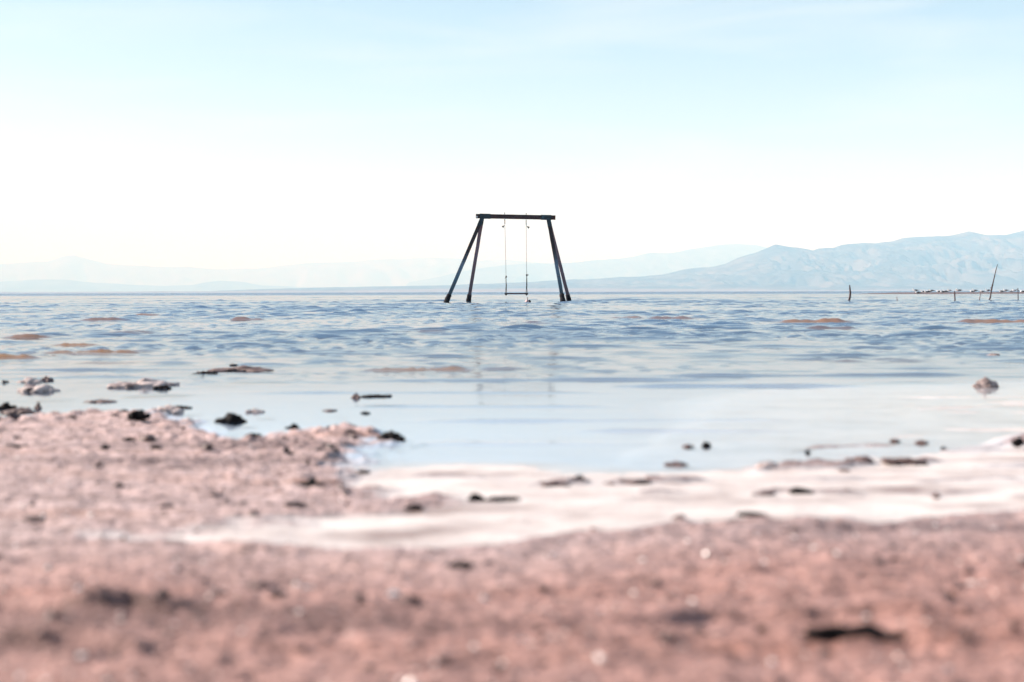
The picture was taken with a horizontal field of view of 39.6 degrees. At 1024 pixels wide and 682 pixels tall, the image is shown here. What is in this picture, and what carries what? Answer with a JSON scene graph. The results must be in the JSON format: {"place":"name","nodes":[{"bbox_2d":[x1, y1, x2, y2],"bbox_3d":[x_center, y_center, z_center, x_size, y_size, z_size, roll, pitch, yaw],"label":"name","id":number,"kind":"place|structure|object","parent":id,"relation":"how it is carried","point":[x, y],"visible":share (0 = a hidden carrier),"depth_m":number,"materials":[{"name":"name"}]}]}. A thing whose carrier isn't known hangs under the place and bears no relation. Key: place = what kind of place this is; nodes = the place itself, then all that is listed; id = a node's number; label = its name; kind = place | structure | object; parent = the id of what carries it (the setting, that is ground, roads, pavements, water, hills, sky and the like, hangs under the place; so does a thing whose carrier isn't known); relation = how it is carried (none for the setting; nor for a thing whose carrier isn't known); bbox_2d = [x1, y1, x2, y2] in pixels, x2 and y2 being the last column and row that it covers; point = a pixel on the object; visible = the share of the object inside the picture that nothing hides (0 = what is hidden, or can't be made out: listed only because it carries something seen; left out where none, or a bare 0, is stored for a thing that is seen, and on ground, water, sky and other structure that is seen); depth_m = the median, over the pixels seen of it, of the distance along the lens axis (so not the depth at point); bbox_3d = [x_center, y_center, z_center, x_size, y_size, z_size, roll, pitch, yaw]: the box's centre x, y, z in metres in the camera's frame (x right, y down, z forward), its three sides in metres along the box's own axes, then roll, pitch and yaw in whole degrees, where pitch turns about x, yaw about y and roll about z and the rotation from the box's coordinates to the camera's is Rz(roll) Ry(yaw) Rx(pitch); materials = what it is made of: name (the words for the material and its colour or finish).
{"place":"outdoors","nodes":[
{"label":"outdoors","id":0,"kind":"place"},
{"bbox_2d":[0,279,306,291],"bbox_3d":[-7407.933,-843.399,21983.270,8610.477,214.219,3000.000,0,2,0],"label":"mountain range","id":1,"kind":"structure","parent":0,"point":[51,285],"depth_m":21471.94,"materials":[{"name":"blue stone"}]},
{"bbox_2d":[0,255,537,287],"bbox_3d":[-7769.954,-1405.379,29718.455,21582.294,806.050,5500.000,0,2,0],"label":"mountain range","id":2,"kind":"structure","parent":0,"point":[386,272],"depth_m":29269.33,"materials":[{"name":"blue stone"}]},
{"bbox_2d":[0,358,1023,681],"bbox_3d":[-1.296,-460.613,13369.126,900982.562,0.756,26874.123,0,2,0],"label":"ground","id":3,"kind":"structure","parent":0,"point":[982,496],"depth_m":1.83,"materials":[{"name":"beige sand"}]},
{"bbox_2d":[4,444,20,447],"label":"mud clod","id":4,"kind":"object","parent":3,"relation":"on","point":[15,446],"visible":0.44,"depth_m":3.19,"materials":[{"name":"soil"}]},
{"bbox_2d":[0,407,35,413],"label":"mud slab","id":5,"kind":"structure","parent":3,"relation":"on","point":[21,410],"depth_m":4.27,"materials":[{"name":"beige soil"}]},
{"bbox_2d":[22,515,45,522],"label":"mud clod","id":6,"kind":"object","parent":3,"relation":"on","point":[33,519],"visible":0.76,"depth_m":2.21,"materials":[{"name":"brown soil"}]},
{"bbox_2d":[34,401,41,408],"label":"rock","id":7,"kind":"object","parent":3,"relation":"on","point":[38,406],"visible":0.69,"depth_m":4.44,"materials":[{"name":"grey stone"}]},
{"bbox_2d":[42,610,63,621],"bbox_3d":[-0.446,0.271,1.382,0.020,0.020,0.019,-1,2,-32],"label":"mud clod","id":8,"kind":"object","parent":3,"relation":"on","point":[51,615],"visible":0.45,"depth_m":1.38,"materials":[{"name":"soil"}]},
{"bbox_2d":[101,444,108,449],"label":"mud clod","id":9,"kind":"object","parent":3,"relation":"on","point":[104,446],"visible":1,"depth_m":3.16,"materials":[{"name":"soil"}]},
{"bbox_2d":[114,482,123,486],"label":"mud clod","id":10,"kind":"object","parent":3,"relation":"on","point":[119,484],"visible":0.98,"depth_m":2.55,"materials":[{"name":"brown soil"}]},
{"bbox_2d":[122,437,135,441],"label":"mud clod","id":11,"kind":"object","parent":3,"relation":"on","point":[128,439],"visible":0.52,"depth_m":3.32,"materials":[{"name":"beige soil"}]},
{"bbox_2d":[127,409,150,420],"bbox_3d":[-1.017,0.204,3.877,0.064,0.036,0.059,2,2,0],"label":"rock","id":12,"kind":"object","parent":3,"relation":"on","point":[137,415],"visible":1,"depth_m":3.86,"materials":[{"name":"black stone"}]},
{"bbox_2d":[0,417,286,467],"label":"mud crumbs","id":13,"kind":"object","parent":3,"relation":"on","point":[146,437],"visible":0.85,"depth_m":3.37,"materials":[{"name":"beige soil"}]},
{"bbox_2d":[150,445,162,449],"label":"mud clod","id":14,"kind":"object","parent":3,"relation":"on","point":[152,447],"visible":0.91,"depth_m":3.16,"materials":[{"name":"soil"}]},
{"bbox_2d":[157,587,172,598],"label":"mud clod","id":15,"kind":"object","parent":3,"relation":"on","point":[163,592],"visible":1,"depth_m":1.48,"materials":[{"name":"soil"}]},
{"bbox_2d":[152,404,183,413],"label":"mud slab","id":16,"kind":"structure","parent":3,"relation":"on","point":[169,409],"depth_m":4.27,"materials":[{"name":"beige soil"}]},
{"bbox_2d":[5,409,385,507],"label":"mud crumbs","id":17,"kind":"object","parent":3,"relation":"on","point":[206,445],"visible":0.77,"depth_m":3.15,"materials":[{"name":"brown soil"}]},
{"bbox_2d":[208,588,228,595],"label":"mud clod","id":18,"kind":"object","parent":3,"relation":"on","point":[216,592],"visible":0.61,"depth_m":1.56,"materials":[{"name":"soil"}]},
{"bbox_2d":[214,412,246,421],"bbox_3d":[-0.786,0.220,3.977,0.099,0.040,0.058,0,2,16],"label":"rock","id":19,"kind":"object","parent":3,"relation":"on","point":[230,417],"visible":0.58,"depth_m":3.96,"materials":[{"name":"black stone"}]},
{"bbox_2d":[240,546,259,552],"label":"mud clod","id":20,"kind":"object","parent":3,"relation":"on","point":[251,549],"visible":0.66,"depth_m":1.88,"materials":[{"name":"brown soil"}]},
{"bbox_2d":[244,581,274,589],"bbox_3d":[-0.291,0.283,1.641,0.040,0.013,0.024,2,2,0],"label":"mud clod","id":21,"kind":"object","parent":3,"relation":"on","point":[260,585],"visible":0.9,"depth_m":1.64,"materials":[{"name":"brown soil"}]},
{"bbox_2d":[283,447,292,454],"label":"mud clod","id":22,"kind":"object","parent":3,"relation":"on","point":[286,450],"visible":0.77,"depth_m":3.07,"materials":[{"name":"soil"}]},
{"bbox_2d":[285,423,299,428],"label":"mud clod","id":23,"kind":"object","parent":3,"relation":"on","point":[293,426],"visible":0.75,"depth_m":3.77,"materials":[{"name":"grey soil"}]},
{"bbox_2d":[298,477,325,486],"bbox_3d":[-0.362,0.257,2.564,0.056,0.024,0.042,0,2,0],"label":"mud clod","id":24,"kind":"object","parent":3,"relation":"on","point":[311,482],"visible":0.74,"depth_m":2.56,"materials":[{"name":"brown soil"}]},
{"bbox_2d":[316,446,338,451],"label":"mud clod","id":25,"kind":"object","parent":3,"relation":"on","point":[330,447],"visible":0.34,"depth_m":3.15,"materials":[{"name":"brown soil"}]},
{"bbox_2d":[351,392,360,397],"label":"rock","id":26,"kind":"object","parent":3,"relation":"on","point":[355,395],"visible":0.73,"depth_m":4.85,"materials":[{"name":"grey stone"}]},
{"bbox_2d":[350,592,366,598],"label":"mud clod","id":27,"kind":"object","parent":3,"relation":"on","point":[358,595],"visible":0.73,"depth_m":1.54,"materials":[{"name":"soil"}]},
{"bbox_2d":[356,470,370,473],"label":"mud clod","id":28,"kind":"object","parent":3,"relation":"on","point":[363,472],"visible":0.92,"depth_m":2.81,"materials":[{"name":"grey soil"}]},
{"bbox_2d":[377,430,404,440],"bbox_3d":[-0.295,0.239,3.470,0.070,0.045,0.065,-3,2,0],"label":"rock","id":29,"kind":"object","parent":3,"relation":"on","point":[391,434],"visible":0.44,"depth_m":3.46,"materials":[{"name":"black stone"}]},
{"bbox_2d":[398,595,421,604],"bbox_3d":[-0.110,0.281,1.534,0.026,0.013,0.018,-1,2,-21],"label":"mud clod","id":30,"kind":"object","parent":3,"relation":"on","point":[413,600],"visible":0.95,"depth_m":1.53,"materials":[{"name":"soil"}]},
{"bbox_2d":[403,504,423,510],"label":"mud clod","id":31,"kind":"object","parent":3,"relation":"on","point":[415,507],"visible":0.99,"depth_m":2.31,"materials":[{"name":"brown soil"}]},
{"bbox_2d":[446,561,471,569],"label":"mud clod","id":32,"kind":"object","parent":3,"relation":"on","point":[462,565],"visible":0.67,"depth_m":1.76,"materials":[{"name":"brown soil"}]},
{"bbox_2d":[467,493,484,501],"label":"mud clod","id":33,"kind":"object","parent":3,"relation":"on","point":[475,497],"visible":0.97,"depth_m":2.40,"materials":[{"name":"grey soil"}]},
{"bbox_2d":[482,496,519,501],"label":"mud slab","id":34,"kind":"structure","parent":3,"relation":"on","point":[498,498],"depth_m":2.40,"materials":[{"name":"grey soil"}]},
{"bbox_2d":[444,212,571,301],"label":"swing stand","id":35,"kind":"object","parent":3,"relation":"on","point":[555,251],"visible":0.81,"depth_m":51.79,"materials":[{"name":"black paint"}]},
{"bbox_2d":[502,219,528,294],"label":"swing","id":36,"kind":"object","parent":35,"relation":"hanging from","point":[505,293],"visible":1,"depth_m":51.91,"materials":[{"name":"grey metal"}]},
{"bbox_2d":[0,412,1023,681],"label":"pebbles","id":37,"kind":"object","parent":3,"relation":"on","point":[552,636],"visible":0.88,"depth_m":1.44,"materials":[{"name":"beige stone"}]},
{"bbox_2d":[0,431,1023,681],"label":"mud crumbs","id":38,"kind":"object","parent":3,"relation":"on","point":[500,669],"visible":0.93,"depth_m":1.47,"materials":[{"name":"brown soil"}]},
{"bbox_2d":[1,412,1023,681],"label":"shell grit","id":39,"kind":"object","parent":3,"relation":"on","point":[389,594],"visible":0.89,"depth_m":1.56,"materials":[{"name":"beige"}]},
{"bbox_2d":[539,481,570,486],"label":"mud slab","id":40,"kind":"structure","parent":3,"relation":"on","point":[552,483],"depth_m":2.59,"materials":[{"name":"grey soil"}]},
{"bbox_2d":[574,475,589,480],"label":"mud clod","id":41,"kind":"object","parent":3,"relation":"on","point":[579,477],"visible":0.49,"depth_m":2.64,"materials":[{"name":"grey soil"}]},
{"bbox_2d":[603,479,650,484],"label":"mud slab","id":42,"kind":"structure","parent":3,"relation":"on","point":[635,481],"depth_m":2.63,"materials":[{"name":"soil"}]},
{"bbox_2d":[645,475,665,479],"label":"mud slab","id":43,"kind":"structure","parent":3,"relation":"on","point":[651,476],"depth_m":2.71,"materials":[{"name":"beige soil"}]},
{"bbox_2d":[652,578,661,586],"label":"mud clod","id":44,"kind":"object","parent":3,"relation":"on","point":[656,582],"visible":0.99,"depth_m":1.60,"materials":[{"name":"brown soil"}]},
{"bbox_2d":[672,514,684,519],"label":"mud clod","id":45,"kind":"object","parent":3,"relation":"on","point":[679,517],"visible":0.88,"depth_m":2.21,"materials":[{"name":"brown soil"}]},
{"bbox_2d":[692,626,705,633],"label":"mud clod","id":46,"kind":"object","parent":3,"relation":"on","point":[699,629],"visible":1,"depth_m":1.35,"materials":[{"name":"soil"}]},
{"bbox_2d":[701,441,710,446],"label":"mud clod","id":47,"kind":"object","parent":3,"relation":"on","point":[706,444],"visible":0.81,"depth_m":3.30,"materials":[{"name":"black soil"}]},
{"bbox_2d":[737,511,766,516],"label":"mud clod","id":48,"kind":"object","parent":3,"relation":"on","point":[748,514],"visible":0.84,"depth_m":2.23,"materials":[{"name":"soil"}]},
{"bbox_2d":[756,626,767,633],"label":"mud clod","id":49,"kind":"object","parent":3,"relation":"on","point":[760,629],"visible":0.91,"depth_m":1.37,"materials":[{"name":"soil"}]},
{"bbox_2d":[751,491,774,495],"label":"mud clod","id":50,"kind":"object","parent":3,"relation":"on","point":[766,493],"visible":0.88,"depth_m":2.46,"materials":[{"name":"beige soil"}]},
{"bbox_2d":[755,461,778,467],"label":"mud slab","id":51,"kind":"structure","parent":3,"relation":"on","point":[768,464],"depth_m":2.88,"materials":[{"name":"soil"}]},
{"bbox_2d":[781,526,801,531],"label":"mud clod","id":52,"kind":"object","parent":3,"relation":"on","point":[794,528],"visible":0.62,"depth_m":2.02,"materials":[{"name":"soil"}]},
{"bbox_2d":[788,487,812,493],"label":"mud clod","id":53,"kind":"object","parent":3,"relation":"on","point":[797,490],"visible":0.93,"depth_m":2.47,"materials":[{"name":"grey soil"}]},
{"bbox_2d":[838,468,849,471],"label":"mud clod","id":54,"kind":"object","parent":3,"relation":"on","point":[844,470],"visible":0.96,"depth_m":2.81,"materials":[{"name":"soil"}]},
{"bbox_2d":[799,623,907,640],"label":"crust slab","id":55,"kind":"structure","parent":3,"relation":"on","point":[843,632],"depth_m":1.32,"materials":[{"name":"black soil"}]},
{"bbox_2d":[844,455,873,463],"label":"mud slab","id":56,"kind":"structure","parent":3,"relation":"on","point":[866,459],"depth_m":2.94,"materials":[{"name":"soil"}]},
{"bbox_2d":[880,457,927,464],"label":"mud slab","id":57,"kind":"structure","parent":3,"relation":"on","point":[904,461],"depth_m":2.91,"materials":[{"name":"brown soil"}]},
{"bbox_2d":[914,440,928,443],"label":"mud clod","id":58,"kind":"object","parent":3,"relation":"on","point":[921,442],"visible":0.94,"depth_m":3.35,"materials":[{"name":"beige soil"}]},
{"bbox_2d":[932,491,939,498],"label":"mud clod","id":59,"kind":"object","parent":3,"relation":"on","point":[935,496],"visible":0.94,"depth_m":2.42,"materials":[{"name":"beige soil"}]},
{"bbox_2d":[946,593,959,600],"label":"mud clod","id":60,"kind":"object","parent":3,"relation":"on","point":[952,596],"visible":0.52,"depth_m":1.46,"materials":[{"name":"soil"}]},
{"bbox_2d":[963,630,971,640],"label":"mud clod","id":61,"kind":"object","parent":3,"relation":"on","point":[967,635],"visible":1,"depth_m":1.30,"materials":[{"name":"soil"}]},
{"bbox_2d":[972,377,998,386],"bbox_3d":[1.785,0.165,5.340,0.122,0.063,0.089,-1,2,-26],"label":"rock","id":62,"kind":"object","parent":3,"relation":"on","point":[985,382],"visible":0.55,"depth_m":5.32,"materials":[{"name":"grey stone"}]},
{"bbox_2d":[989,264,997,299],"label":"dead branch","id":63,"kind":"object","parent":3,"relation":"on","point":[992,283],"visible":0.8,"depth_m":50.94,"materials":[{"name":"wood"}]},
{"bbox_2d":[1011,437,1023,447],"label":"rock","id":64,"kind":"object","parent":3,"relation":"on","point":[1017,442],"visible":1,"depth_m":3.21,"materials":[{"name":"black stone"}]},
{"bbox_2d":[0,291,1023,459],"bbox_3d":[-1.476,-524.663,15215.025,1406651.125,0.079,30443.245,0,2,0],"label":"water","id":65,"kind":"structure","parent":0,"point":[625,334],"depth_m":7.23,"materials":[{"name":"blue liquid"}]},
{"bbox_2d":[0,402,16,408],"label":"mud clod","id":66,"kind":"object","parent":65,"relation":"on","point":[6,405],"visible":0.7,"depth_m":4.42,"materials":[{"name":"black soil"}]},
{"bbox_2d":[16,377,43,382],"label":"salt slab","id":67,"kind":"structure","parent":65,"relation":"on","point":[29,380],"depth_m":5.71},
{"bbox_2d":[17,384,60,391],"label":"salt slab","id":68,"kind":"structure","parent":65,"relation":"on","point":[40,388],"depth_m":5.20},
{"bbox_2d":[40,376,53,380],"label":"mud clod","id":69,"kind":"object","parent":65,"relation":"on","point":[45,378],"visible":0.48,"depth_m":5.85,"materials":[{"name":"grey soil"}]},
{"bbox_2d":[84,399,116,402],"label":"mud slab","id":70,"kind":"structure","parent":65,"relation":"on","point":[103,401],"depth_m":4.69,"materials":[{"name":"grey soil"}]},
{"bbox_2d":[106,378,179,387],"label":"salt slab","id":71,"kind":"structure","parent":65,"relation":"on","point":[146,382],"depth_m":5.46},
{"bbox_2d":[153,385,171,388],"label":"mud clod","id":72,"kind":"object","parent":65,"relation":"on","point":[162,387],"visible":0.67,"depth_m":5.33,"materials":[{"name":"black soil"}]},
{"bbox_2d":[176,405,192,407],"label":"mud slab","id":73,"kind":"structure","parent":65,"relation":"on","point":[179,406],"depth_m":4.44,"materials":[{"name":"grey soil"}]},
{"bbox_2d":[193,371,217,375],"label":"mud slab","id":74,"kind":"structure","parent":65,"relation":"on","point":[206,372],"depth_m":6.24,"materials":[{"name":"black soil"}]},
{"bbox_2d":[207,365,273,371],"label":"mud slab","id":75,"kind":"structure","parent":65,"relation":"on","point":[248,368],"depth_m":6.55,"materials":[{"name":"brown soil"}]},
{"bbox_2d":[245,433,261,436],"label":"mud clod","id":76,"kind":"object","parent":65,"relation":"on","point":[255,435],"visible":0.23,"depth_m":3.52,"materials":[{"name":"grey soil"}]},
{"bbox_2d":[245,409,264,412],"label":"mud slab","id":77,"kind":"structure","parent":65,"relation":"on","point":[255,411],"depth_m":4.27,"materials":[{"name":"grey soil"}]},
{"bbox_2d":[361,394,391,397],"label":"mud slab","id":78,"kind":"structure","parent":65,"relation":"on","point":[375,395],"depth_m":4.89,"materials":[{"name":"black soil"}]},
{"bbox_2d":[664,461,688,466],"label":"mud slab","id":79,"kind":"structure","parent":65,"relation":"on","point":[673,463],"depth_m":2.95,"materials":[{"name":"soil"}]},
{"bbox_2d":[848,285,850,300],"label":"wooden post","id":80,"kind":"object","parent":65,"relation":"in","point":[849,293],"visible":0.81,"depth_m":50.95,"materials":[{"name":"wood"}]},
{"bbox_2d":[0,288,1023,292],"bbox_3d":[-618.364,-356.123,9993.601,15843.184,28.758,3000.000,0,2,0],"label":"shore","id":81,"kind":"structure","parent":0,"point":[514,290],"depth_m":8853.52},
{"bbox_2d":[0,0,1023,268],"label":"sky","id":82,"kind":"structure","parent":0,"point":[210,134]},
{"bbox_2d":[406,244,767,285],"bbox_3d":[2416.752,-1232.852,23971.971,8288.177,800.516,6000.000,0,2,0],"label":"mountain range","id":83,"kind":"structure","parent":0,"point":[647,264],"depth_m":23416.68,"materials":[{"name":"blue stone"}]},
{"bbox_2d":[222,230,1023,290],"bbox_3d":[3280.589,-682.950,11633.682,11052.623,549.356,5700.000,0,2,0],"label":"mountain range","id":84,"kind":"structure","parent":0,"point":[968,260],"depth_m":10720.35,"materials":[{"name":"blue stone"}]},
{"bbox_2d":[866,292,1023,293],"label":"sandbar","id":85,"kind":"structure","parent":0,"point":[951,293],"depth_m":161.40,"materials":[{"name":"brown sand"}]}
]}

